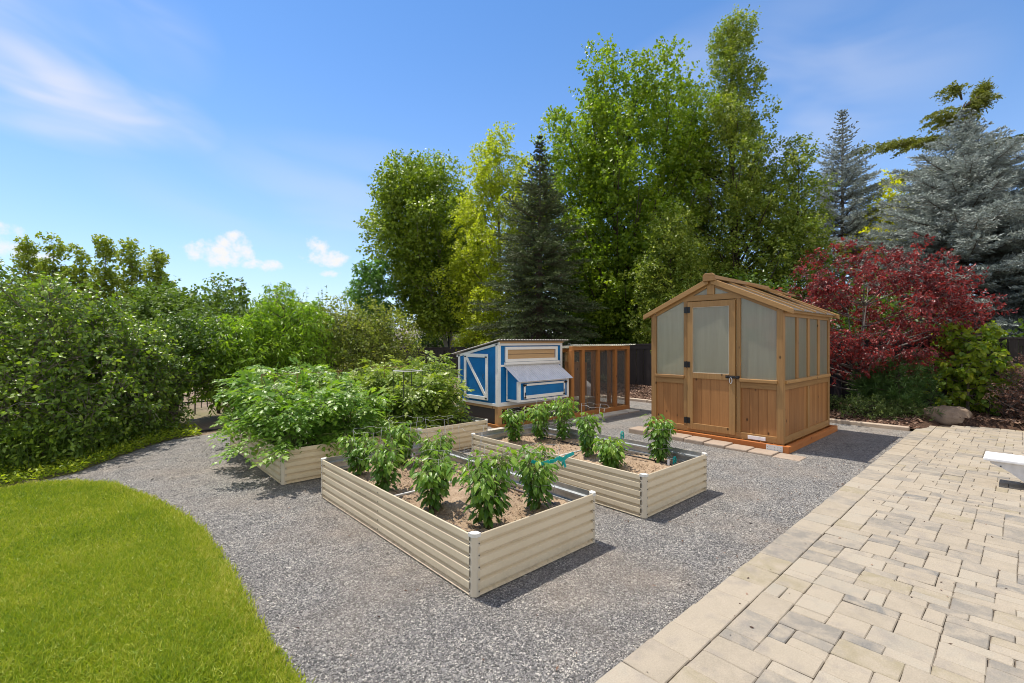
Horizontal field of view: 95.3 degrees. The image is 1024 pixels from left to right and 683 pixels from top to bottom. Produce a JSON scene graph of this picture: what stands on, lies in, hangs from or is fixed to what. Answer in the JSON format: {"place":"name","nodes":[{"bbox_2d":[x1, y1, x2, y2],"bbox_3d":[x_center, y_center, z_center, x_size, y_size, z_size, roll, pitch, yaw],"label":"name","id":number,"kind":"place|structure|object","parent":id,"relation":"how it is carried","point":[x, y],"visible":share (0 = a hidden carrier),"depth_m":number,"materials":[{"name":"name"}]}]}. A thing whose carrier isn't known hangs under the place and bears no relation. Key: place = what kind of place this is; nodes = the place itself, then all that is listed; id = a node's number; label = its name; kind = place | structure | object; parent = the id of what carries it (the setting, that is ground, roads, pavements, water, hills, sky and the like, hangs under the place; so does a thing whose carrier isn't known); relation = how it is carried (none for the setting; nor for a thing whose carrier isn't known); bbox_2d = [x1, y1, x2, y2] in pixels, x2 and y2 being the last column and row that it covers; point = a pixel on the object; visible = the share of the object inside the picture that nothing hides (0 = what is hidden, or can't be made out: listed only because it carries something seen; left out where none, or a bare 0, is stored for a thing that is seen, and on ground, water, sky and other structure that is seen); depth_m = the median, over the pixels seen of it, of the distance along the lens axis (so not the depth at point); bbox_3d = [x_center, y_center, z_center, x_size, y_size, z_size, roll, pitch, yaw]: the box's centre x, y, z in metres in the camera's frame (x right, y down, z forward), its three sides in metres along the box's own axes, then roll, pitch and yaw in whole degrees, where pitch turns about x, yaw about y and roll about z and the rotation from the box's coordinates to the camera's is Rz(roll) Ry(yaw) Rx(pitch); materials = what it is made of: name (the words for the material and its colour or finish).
{"place":"outdoors","nodes":[
{"label":"outdoors","id":0,"kind":"place"},
{"bbox_2d":[0,478,315,682],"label":"lawn","id":1,"kind":"structure","parent":0,"point":[142,593],"depth_m":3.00,"materials":[{"name":"green plant"}]},
{"bbox_2d":[10,398,911,682],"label":"gravel","id":2,"kind":"structure","parent":0,"point":[880,440],"depth_m":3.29,"materials":[{"name":"grey gravel"}]},
{"bbox_2d":[230,420,383,484],"bbox_3d":[-2.692,1.270,5.951,1.131,0.359,2.351,0,0,-42],"label":"raised bed","id":3,"kind":"object","parent":2,"relation":"on","point":[303,465],"visible":0.15,"depth_m":4.91,"materials":[{"name":"metal"}]},
{"bbox_2d":[209,362,296,433],"bbox_3d":[-3.340,0.822,6.365,1.312,1.100,1.527,0,0,-42],"label":"tomato plant","id":4,"kind":"object","parent":3,"relation":"on","point":[229,413],"visible":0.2,"depth_m":6.11,"materials":[{"name":"green plant"}]},
{"bbox_2d":[208,369,328,448],"bbox_3d":[-2.848,0.816,5.676,1.383,1.025,1.346,0,0,14],"label":"tomato plant","id":5,"kind":"object","parent":3,"relation":"on","point":[245,423],"visible":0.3,"depth_m":5.47,"materials":[{"name":"green plant"}]},
{"bbox_2d":[210,384,357,468],"bbox_3d":[-2.341,0.888,5.071,1.304,0.858,1.480,0,0,7],"label":"tomato plant","id":6,"kind":"object","parent":3,"relation":"on","point":[302,423],"visible":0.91,"depth_m":4.90,"materials":[{"name":"green plant"}]},
{"bbox_2d":[265,357,349,418],"bbox_3d":[-2.970,0.759,6.702,1.377,1.095,1.124,0,0,-42],"label":"tomato plant","id":7,"kind":"object","parent":3,"relation":"on","point":[298,369],"visible":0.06,"depth_m":6.57,"materials":[{"name":"green plant"}]},
{"bbox_2d":[283,363,367,424],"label":"tomato plant","id":8,"kind":"object","parent":3,"relation":"on","point":[322,382],"visible":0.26,"depth_m":5.98,"materials":[{"name":"green plant"}]},
{"bbox_2d":[292,374,397,456],"bbox_3d":[-1.918,0.881,5.538,1.329,0.959,1.336,0,0,-42],"label":"tomato plant","id":9,"kind":"object","parent":3,"relation":"on","point":[359,419],"visible":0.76,"depth_m":5.34,"materials":[{"name":"green plant"}]},
{"bbox_2d":[347,407,487,450],"bbox_3d":[-1.532,1.270,7.039,1.131,0.359,2.351,0,0,-42],"label":"raised bed","id":10,"kind":"object","parent":2,"relation":"on","point":[464,437],"visible":0.27,"depth_m":6.26,"materials":[{"name":"metal"}]},
{"bbox_2d":[342,358,386,411],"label":"tomato plant","id":11,"kind":"object","parent":10,"relation":"on","point":[357,373],"visible":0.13,"depth_m":7.48,"materials":[{"name":"green plant"}]},
{"bbox_2d":[348,365,417,420],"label":"tomato plant","id":12,"kind":"object","parent":10,"relation":"on","point":[372,380],"visible":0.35,"depth_m":6.81,"materials":[{"name":"green plant"}]},
{"bbox_2d":[379,354,428,411],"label":"tomato plant","id":13,"kind":"object","parent":10,"relation":"on","point":[397,362],"visible":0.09,"depth_m":7.81,"materials":[{"name":"green plant"}]},
{"bbox_2d":[393,369,421,419],"bbox_3d":[-1.411,0.862,6.311,0.289,0.946,0.289,0,0,-42],"label":"square cage","id":14,"kind":"object","parent":10,"relation":"on","point":[403,371],"visible":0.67,"depth_m":6.30,"materials":[{"name":"metal"}]},
{"bbox_2d":[377,375,453,431],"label":"tomato plant","id":15,"kind":"object","parent":10,"relation":"on","point":[409,406],"visible":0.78,"depth_m":6.28,"materials":[{"name":"green plant"}]},
{"bbox_2d":[392,350,469,412],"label":"tomato plant","id":16,"kind":"object","parent":10,"relation":"on","point":[437,364],"visible":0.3,"depth_m":7.24,"materials":[{"name":"green plant"}]},
{"bbox_2d":[402,371,474,427],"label":"tomato plant","id":17,"kind":"object","parent":10,"relation":"on","point":[447,392],"visible":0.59,"depth_m":6.62,"materials":[{"name":"green plant"}]},
{"bbox_2d":[321,442,595,597],"bbox_3d":[-0.588,1.270,3.873,1.131,0.359,2.351,0,0,-42],"label":"raised bed","id":18,"kind":"object","parent":2,"relation":"on","point":[470,561],"visible":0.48,"depth_m":3.17,"materials":[{"name":"metal"}]},
{"bbox_2d":[336,428,378,475],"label":"pepper plant","id":19,"kind":"object","parent":18,"relation":"on","point":[352,452],"visible":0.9,"depth_m":4.26,"materials":[{"name":"green plant"}]},
{"bbox_2d":[357,439,410,491],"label":"pepper plant","id":20,"kind":"object","parent":18,"relation":"on","point":[382,473],"visible":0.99,"depth_m":3.81,"materials":[{"name":"green plant"}]},
{"bbox_2d":[382,420,420,465],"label":"pepper plant","id":21,"kind":"object","parent":18,"relation":"on","point":[400,432],"visible":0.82,"depth_m":4.65,"materials":[{"name":"green plant"}]},
{"bbox_2d":[402,445,457,514],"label":"pepper plant","id":22,"kind":"object","parent":18,"relation":"on","point":[434,480],"visible":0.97,"depth_m":3.37,"materials":[{"name":"green plant"}]},
{"bbox_2d":[412,429,456,466],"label":"pepper plant","id":23,"kind":"object","parent":18,"relation":"on","point":[427,446],"visible":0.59,"depth_m":4.41,"materials":[{"name":"green plant"}]},
{"bbox_2d":[446,444,520,528],"bbox_3d":[-0.173,0.981,3.110,0.506,0.551,0.456,0,0,-42],"label":"pepper plant","id":24,"kind":"object","parent":18,"relation":"on","point":[487,485],"visible":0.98,"depth_m":3.08,"materials":[{"name":"green plant"}]},
{"bbox_2d":[504,442,562,510],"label":"pepper plant","id":25,"kind":"object","parent":18,"relation":"on","point":[541,475],"visible":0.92,"depth_m":3.37,"materials":[{"name":"green plant"}]},
{"bbox_2d":[452,339,572,427],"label":"chicken coop","id":26,"kind":"structure","parent":2,"relation":"on","point":[499,375],"depth_m":8.13,"materials":[{"name":"blue wood"}]},
{"bbox_2d":[464,353,488,400],"bbox_3d":[-0.646,0.612,8.236,0.056,0.795,0.680,0,0,-42],"label":"door","id":27,"kind":"structure","parent":26,"relation":"in","point":[476,366],"depth_m":8.21,"materials":[{"name":"blue wood"}]},
{"bbox_2d":[221,403,896,670],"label":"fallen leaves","id":28,"kind":"object","parent":2,"relation":"on","point":[676,522],"visible":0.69,"depth_m":3.99,"materials":[{"name":"brown plant"}]},
{"bbox_2d":[488,409,639,430],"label":"stepping path","id":29,"kind":"structure","parent":2,"relation":"on","point":[616,413],"depth_m":9.13,"materials":[{"name":"stone"}]},
{"bbox_2d":[524,344,634,418],"bbox_3d":[1.407,0.750,9.885,2.022,1.400,1.501,0,0,-42],"label":"chicken run","id":30,"kind":"object","parent":2,"relation":"on","point":[577,371],"visible":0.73,"depth_m":9.64,"materials":[{"name":"brown wood"}]},
{"bbox_2d":[471,424,706,518],"bbox_3d":[0.711,1.270,5.054,1.131,0.359,2.351,0,0,-42],"label":"raised bed","id":31,"kind":"object","parent":2,"relation":"on","point":[641,493],"visible":0.6,"depth_m":4.35,"materials":[{"name":"metal"}]},
{"bbox_2d":[347,435,666,529],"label":"soil crumbs","id":32,"kind":"object","parent":31,"relation":"on","point":[470,523],"visible":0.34,"depth_m":4.00,"materials":[{"name":"brown soil"}]},
{"bbox_2d":[501,409,527,441],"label":"pepper plant","id":33,"kind":"object","parent":31,"relation":"on","point":[512,425],"visible":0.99,"depth_m":5.68,"materials":[{"name":"green plant"}]},
{"bbox_2d":[523,396,554,439],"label":"pepper plant","id":34,"kind":"object","parent":31,"relation":"on","point":[539,422],"visible":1,"depth_m":5.79,"materials":[{"name":"green plant"}]},
{"bbox_2d":[548,396,579,439],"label":"pepper plant","id":35,"kind":"object","parent":31,"relation":"on","point":[562,428],"visible":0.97,"depth_m":5.76,"materials":[{"name":"green plant"}]},
{"bbox_2d":[572,410,604,456],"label":"pepper plant","id":36,"kind":"object","parent":31,"relation":"on","point":[584,426],"visible":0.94,"depth_m":4.91,"materials":[{"name":"green plant"}]},
{"bbox_2d":[591,433,632,468],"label":"pepper plant","id":37,"kind":"object","parent":31,"relation":"on","point":[610,453],"visible":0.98,"depth_m":4.48,"materials":[{"name":"green plant"}]},
{"bbox_2d":[640,414,677,462],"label":"pepper plant","id":38,"kind":"object","parent":31,"relation":"on","point":[662,437],"visible":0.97,"depth_m":4.72,"materials":[{"name":"green plant"}]},
{"bbox_2d":[684,436,711,444],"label":"edging block","id":39,"kind":"structure","parent":2,"relation":"on","point":[698,440],"depth_m":6.68,"materials":[{"name":"beige stone"}]},
{"bbox_2d":[704,440,732,448],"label":"edging block","id":40,"kind":"structure","parent":2,"relation":"on","point":[718,444],"depth_m":6.46,"materials":[{"name":"beige stone"}]},
{"bbox_2d":[643,273,839,453],"bbox_3d":[3.717,0.228,7.599,2.338,2.455,2.200,0,0,-42],"label":"greenhouse","id":41,"kind":"object","parent":2,"relation":"on","point":[735,361],"visible":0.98,"depth_m":6.80,"materials":[{"name":"brown wood"}]},
{"bbox_2d":[657,302,683,374],"bbox_3d":[2.502,-0.045,7.381,0.008,1.130,0.470,0,0,-42],"label":"window pane","id":42,"kind":"structure","parent":41,"relation":"in","point":[670,324],"depth_m":7.36,"materials":[{"name":"white plastic"}]},
{"bbox_2d":[684,299,739,434],"bbox_3d":[2.921,0.365,6.864,0.085,1.926,0.825,0,0,-42],"label":"door","id":43,"kind":"structure","parent":41,"relation":"in","point":[710,364],"depth_m":6.87,"materials":[{"name":"brown wood"}]},
{"bbox_2d":[741,298,776,379],"bbox_3d":[3.385,-0.045,6.410,0.008,1.130,0.465,0,0,-42],"label":"window pane","id":44,"kind":"structure","parent":41,"relation":"in","point":[758,322],"depth_m":6.41,"materials":[{"name":"white plastic"}]},
{"bbox_2d":[785,316,794,379],"bbox_3d":[3.788,0.091,6.379,0.457,0.859,0.008,0,0,-42],"label":"window pane","id":45,"kind":"structure","parent":41,"relation":"in","point":[789,321],"depth_m":6.37,"materials":[{"name":"white plastic"}]},
{"bbox_2d":[799,318,806,377],"bbox_3d":[4.177,0.091,6.733,0.413,0.859,0.008,0,0,-42],"label":"window pane","id":46,"kind":"structure","parent":41,"relation":"in","point":[802,321],"depth_m":6.74,"materials":[{"name":"white plastic"}]},
{"bbox_2d":[810,319,816,375],"bbox_3d":[4.549,0.091,7.070,0.413,0.859,0.008,0,0,-42],"label":"window pane","id":47,"kind":"structure","parent":41,"relation":"in","point":[813,322],"depth_m":7.09,"materials":[{"name":"white plastic"}]},
{"bbox_2d":[820,320,826,374],"bbox_3d":[4.937,0.091,7.424,0.457,0.859,0.008,0,0,-42],"label":"window pane","id":48,"kind":"structure","parent":41,"relation":"in","point":[823,323],"depth_m":7.44,"materials":[{"name":"white plastic"}]},
{"bbox_2d":[773,453,806,461],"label":"edging block","id":49,"kind":"structure","parent":2,"relation":"on","point":[790,457],"depth_m":5.83,"materials":[{"name":"beige stone"}]},
{"bbox_2d":[0,354,950,486],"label":"ground","id":50,"kind":"structure","parent":0,"point":[203,420],"depth_m":8.15,"materials":[{"name":"brown soil"}]},
{"bbox_2d":[5,233,45,297],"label":"poplar tree","id":51,"kind":"object","parent":50,"relation":"on","point":[28,252],"visible":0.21,"depth_m":28.75,"materials":[{"name":"green plant"}]},
{"bbox_2d":[0,281,70,425],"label":"scrub oak","id":52,"kind":"object","parent":50,"relation":"on","point":[9,358],"visible":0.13,"depth_m":6.06,"materials":[{"name":"green plant"}]},
{"bbox_2d":[31,231,73,307],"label":"poplar tree","id":53,"kind":"object","parent":50,"relation":"on","point":[46,266],"visible":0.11,"depth_m":28.79,"materials":[{"name":"green plant"}]},
{"bbox_2d":[50,242,100,340],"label":"poplar tree","id":54,"kind":"object","parent":50,"relation":"on","point":[74,270],"visible":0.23,"depth_m":28.78,"materials":[{"name":"green plant"}]},
{"bbox_2d":[0,259,169,463],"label":"scrub oak","id":55,"kind":"object","parent":50,"relation":"on","point":[45,318],"visible":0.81,"depth_m":5.77,"materials":[{"name":"green plant"}]},
{"bbox_2d":[0,398,170,477],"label":"undergrowth","id":56,"kind":"object","parent":50,"relation":"on","point":[11,453],"visible":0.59,"depth_m":5.47,"materials":[{"name":"green plant"}]},
{"bbox_2d":[0,293,186,455],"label":"scrub oak","id":57,"kind":"object","parent":50,"relation":"on","point":[117,332],"visible":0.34,"depth_m":6.59,"materials":[{"name":"green plant"}]},
{"bbox_2d":[0,421,201,486],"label":"ground cover","id":58,"kind":"object","parent":50,"relation":"on","point":[70,466],"visible":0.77,"depth_m":5.52,"materials":[{"name":"green plant"}]},
{"bbox_2d":[80,234,126,328],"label":"poplar tree","id":59,"kind":"object","parent":50,"relation":"on","point":[103,250],"visible":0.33,"depth_m":28.71,"materials":[{"name":"green plant"}]},
{"bbox_2d":[47,314,203,432],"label":"scrub oak","id":60,"kind":"object","parent":50,"relation":"on","point":[174,399],"visible":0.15,"depth_m":7.42,"materials":[{"name":"green plant"}]},
{"bbox_2d":[108,237,152,326],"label":"poplar tree","id":61,"kind":"object","parent":50,"relation":"on","point":[134,272],"visible":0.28,"depth_m":28.73,"materials":[{"name":"green plant"}]},
{"bbox_2d":[139,245,169,308],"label":"poplar tree","id":62,"kind":"object","parent":50,"relation":"on","point":[159,260],"visible":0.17,"depth_m":28.77,"materials":[{"name":"green plant"}]},
{"bbox_2d":[107,275,204,346],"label":"dome tree","id":63,"kind":"object","parent":50,"relation":"on","point":[144,301],"visible":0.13,"depth_m":22.97,"materials":[{"name":"green plant"}]},
{"bbox_2d":[132,308,247,421],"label":"dark fruit tree","id":64,"kind":"object","parent":50,"relation":"on","point":[189,337],"visible":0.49,"depth_m":8.26,"materials":[{"name":"green plant"}]},
{"bbox_2d":[138,272,288,356],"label":"dome tree","id":65,"kind":"object","parent":50,"relation":"on","point":[217,301],"visible":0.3,"depth_m":22.87,"materials":[{"name":"green plant"}]},
{"bbox_2d":[180,313,296,416],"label":"peach tree","id":66,"kind":"object","parent":50,"relation":"on","point":[240,359],"visible":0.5,"depth_m":8.66,"materials":[{"name":"green plant"}]},
{"bbox_2d":[230,281,343,384],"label":"peach tree","id":67,"kind":"object","parent":50,"relation":"on","point":[305,338],"visible":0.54,"depth_m":9.51,"materials":[{"name":"green plant"}]},
{"bbox_2d":[243,292,332,356],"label":"dome tree","id":68,"kind":"object","parent":50,"relation":"on","point":[270,299],"visible":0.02,"depth_m":29.17,"materials":[{"name":"green plant"}]},
{"bbox_2d":[290,291,425,397],"bbox_3d":[-3.658,0.340,11.066,3.130,3.022,3.247,0,0,-42],"label":"olive shrub","id":69,"kind":"object","parent":50,"relation":"on","point":[367,338],"visible":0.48,"depth_m":10.72,"materials":[{"name":"green plant"}]},
{"bbox_2d":[342,256,396,349],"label":"feathery tree","id":70,"kind":"object","parent":50,"relation":"on","point":[374,281],"visible":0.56,"depth_m":21.11,"materials":[{"name":"green plant"}]},
{"bbox_2d":[353,148,502,365],"bbox_3d":[-4.064,-4.322,24.047,7.345,12.109,7.644,0,0,-42],"label":"sycamore tree","id":71,"kind":"object","parent":50,"relation":"on","point":[415,252],"visible":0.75,"depth_m":22.56,"materials":[{"name":"green plant"}]},
{"bbox_2d":[405,321,453,363],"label":"background bush","id":72,"kind":"object","parent":50,"relation":"on","point":[436,344],"visible":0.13,"depth_m":25.81,"materials":[{"name":"green plant"}]},
{"bbox_2d":[427,121,554,352],"bbox_3d":[-0.348,-4.021,21.136,5.903,11.450,5.535,0,0,-42],"label":"golden tree","id":73,"kind":"object","parent":50,"relation":"on","point":[491,189],"visible":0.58,"depth_m":20.34,"materials":[{"name":"green plant"}]},
{"bbox_2d":[465,135,611,381],"bbox_3d":[0.639,-1.831,14.894,5.184,9.696,5.192,0,0,-22],"label":"dark spruce tree","id":74,"kind":"object","parent":50,"relation":"on","point":[547,317],"visible":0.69,"depth_m":14.59,"materials":[{"name":"green plant"}]},
{"bbox_2d":[529,32,724,344],"bbox_3d":[4.344,-4.711,18.026,7.673,12.672,7.655,0,0,-42],"label":"maple tree","id":75,"kind":"object","parent":50,"relation":"on","point":[601,185],"visible":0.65,"depth_m":16.26,"materials":[{"name":"green plant"}]},
{"bbox_2d":[618,201,718,350],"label":"pear sapling","id":76,"kind":"object","parent":50,"relation":"on","point":[662,271],"visible":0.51,"depth_m":14.32,"materials":[{"name":"green plant"}]},
{"bbox_2d":[390,337,1023,414],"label":"wooden fence","id":77,"kind":"object","parent":50,"relation":"on","point":[640,364],"visible":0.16,"depth_m":13.94,"materials":[{"name":"brown wood"}]},
{"bbox_2d":[656,3,822,302],"bbox_3d":[7.671,-5.130,16.452,6.188,13.469,6.258,0,0,8],"label":"pear tree","id":78,"kind":"object","parent":50,"relation":"on","point":[737,134],"visible":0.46,"depth_m":15.71,"materials":[{"name":"green plant"}]},
{"bbox_2d":[725,444,754,452],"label":"edging block","id":79,"kind":"structure","parent":50,"relation":"on","point":[739,448],"depth_m":6.27,"materials":[{"name":"beige stone"}]},
{"bbox_2d":[600,395,909,430],"bbox_3d":[3.667,1.433,10.723,0.130,0.075,8.380,0,0,-42],"label":"edging strip","id":80,"kind":"object","parent":50,"relation":"on","point":[876,425],"visible":0.24,"depth_m":8.08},
{"bbox_2d":[719,268,794,308],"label":"background bush","id":81,"kind":"object","parent":50,"relation":"on","point":[786,285],"visible":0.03,"depth_m":13.16,"materials":[{"name":"green plant"}]},
{"bbox_2d":[748,448,778,456],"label":"edging block","id":82,"kind":"structure","parent":50,"relation":"on","point":[765,452],"depth_m":6.06,"materials":[{"name":"beige stone"}]},
{"bbox_2d":[757,132,854,335],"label":"young pear tree","id":83,"kind":"object","parent":50,"relation":"on","point":[811,226],"visible":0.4,"depth_m":14.62,"materials":[{"name":"green plant"}]},
{"bbox_2d":[589,382,1023,430],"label":"mulch","id":84,"kind":"object","parent":50,"relation":"on","point":[971,422],"visible":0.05,"depth_m":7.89,"materials":[{"name":"brown wood"}]},
{"bbox_2d":[830,394,856,410],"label":"ground shrub","id":85,"kind":"object","parent":84,"relation":"on","point":[833,403],"visible":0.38,"depth_m":9.15,"materials":[{"name":"green plant"}]},
{"bbox_2d":[836,392,899,419],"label":"ground shrub","id":86,"kind":"object","parent":84,"relation":"on","point":[867,403],"visible":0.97,"depth_m":8.47,"materials":[{"name":"green plant"}]},
{"bbox_2d":[843,362,911,404],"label":"mugo pine","id":87,"kind":"object","parent":84,"relation":"on","point":[869,393],"visible":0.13,"depth_m":9.22,"materials":[{"name":"green plant"}]},
{"bbox_2d":[772,232,1018,402],"bbox_3d":[7.129,-0.348,9.447,4.511,3.520,2.990,0,0,2],"label":"red maple","id":88,"kind":"object","parent":84,"relation":"on","point":[927,287],"visible":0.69,"depth_m":8.89,"materials":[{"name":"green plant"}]},
{"bbox_2d":[846,348,946,416],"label":"mugo pine","id":89,"kind":"object","parent":84,"relation":"on","point":[891,392],"visible":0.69,"depth_m":8.60,"materials":[{"name":"green plant"}]},
{"bbox_2d":[879,394,935,420],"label":"ground shrub","id":90,"kind":"object","parent":84,"relation":"on","point":[900,410],"visible":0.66,"depth_m":8.40,"materials":[{"name":"green plant"}]},
{"bbox_2d":[922,405,972,424],"bbox_3d":[7.718,1.372,8.330,0.488,0.460,0.754,0,0,-42],"label":"boulder","id":91,"kind":"object","parent":84,"relation":"on","point":[952,415],"visible":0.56,"depth_m":8.16,"materials":[{"name":"beige stone"}]},
{"bbox_2d":[922,320,1023,415],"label":"lilac shrub","id":92,"kind":"object","parent":84,"relation":"on","point":[977,363],"visible":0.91,"depth_m":8.44,"materials":[{"name":"green plant"}]},
{"bbox_2d":[982,353,1023,419],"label":"barberry shrub","id":93,"kind":"object","parent":84,"relation":"on","point":[1019,409],"visible":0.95,"depth_m":7.89,"materials":[{"name":"red plant"}]},
{"bbox_2d":[793,109,914,333],"bbox_3d":[13.130,-3.429,18.455,6.109,11.512,6.104,0,0,1],"label":"blue spruce tree","id":94,"kind":"object","parent":50,"relation":"on","point":[851,222],"visible":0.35,"depth_m":17.96,"materials":[{"name":"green plant"}]},
{"bbox_2d":[822,268,957,355],"bbox_3d":[8.934,0.156,11.755,3.572,4.025,3.396,0,0,-9],"label":"background bush","id":95,"kind":"object","parent":50,"relation":"on","point":[887,312],"visible":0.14,"depth_m":11.44,"materials":[{"name":"red plant"}]},
{"bbox_2d":[834,168,970,327],"bbox_3d":[14.082,-2.350,16.976,3.520,7.905,3.900,0,0,-42],"label":"golden locust tree","id":96,"kind":"object","parent":50,"relation":"on","point":[889,191],"visible":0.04,"depth_m":17.01,"materials":[{"name":"yellow plant"}]},
{"bbox_2d":[828,108,1023,339],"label":"blue spruce tree","id":97,"kind":"object","parent":50,"relation":"on","point":[960,211],"visible":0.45,"depth_m":13.84,"materials":[{"name":"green plant"}]},
{"bbox_2d":[845,76,1023,265],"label":"weeping cedar","id":98,"kind":"object","parent":50,"relation":"on","point":[981,97],"visible":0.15,"depth_m":17.99,"materials":[{"name":"green plant"}]},
{"bbox_2d":[934,152,1023,336],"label":"blue spruce tree","id":99,"kind":"object","parent":50,"relation":"on","point":[1020,283],"visible":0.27,"depth_m":12.81,"materials":[{"name":"green plant"}]},
{"bbox_2d":[0,0,1023,334],"label":"sky","id":100,"kind":"structure","parent":0,"point":[246,139],"materials":[{"name":"blue"}]},
{"bbox_2d":[595,425,1023,682],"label":"patio","id":101,"kind":"structure","parent":0,"point":[866,646],"depth_m":2.65,"materials":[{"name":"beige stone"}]},
{"bbox_2d":[983,451,1023,481],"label":"bench","id":102,"kind":"object","parent":101,"relation":"on","point":[1012,464],"visible":1,"depth_m":4.54,"materials":[{"name":"white"}]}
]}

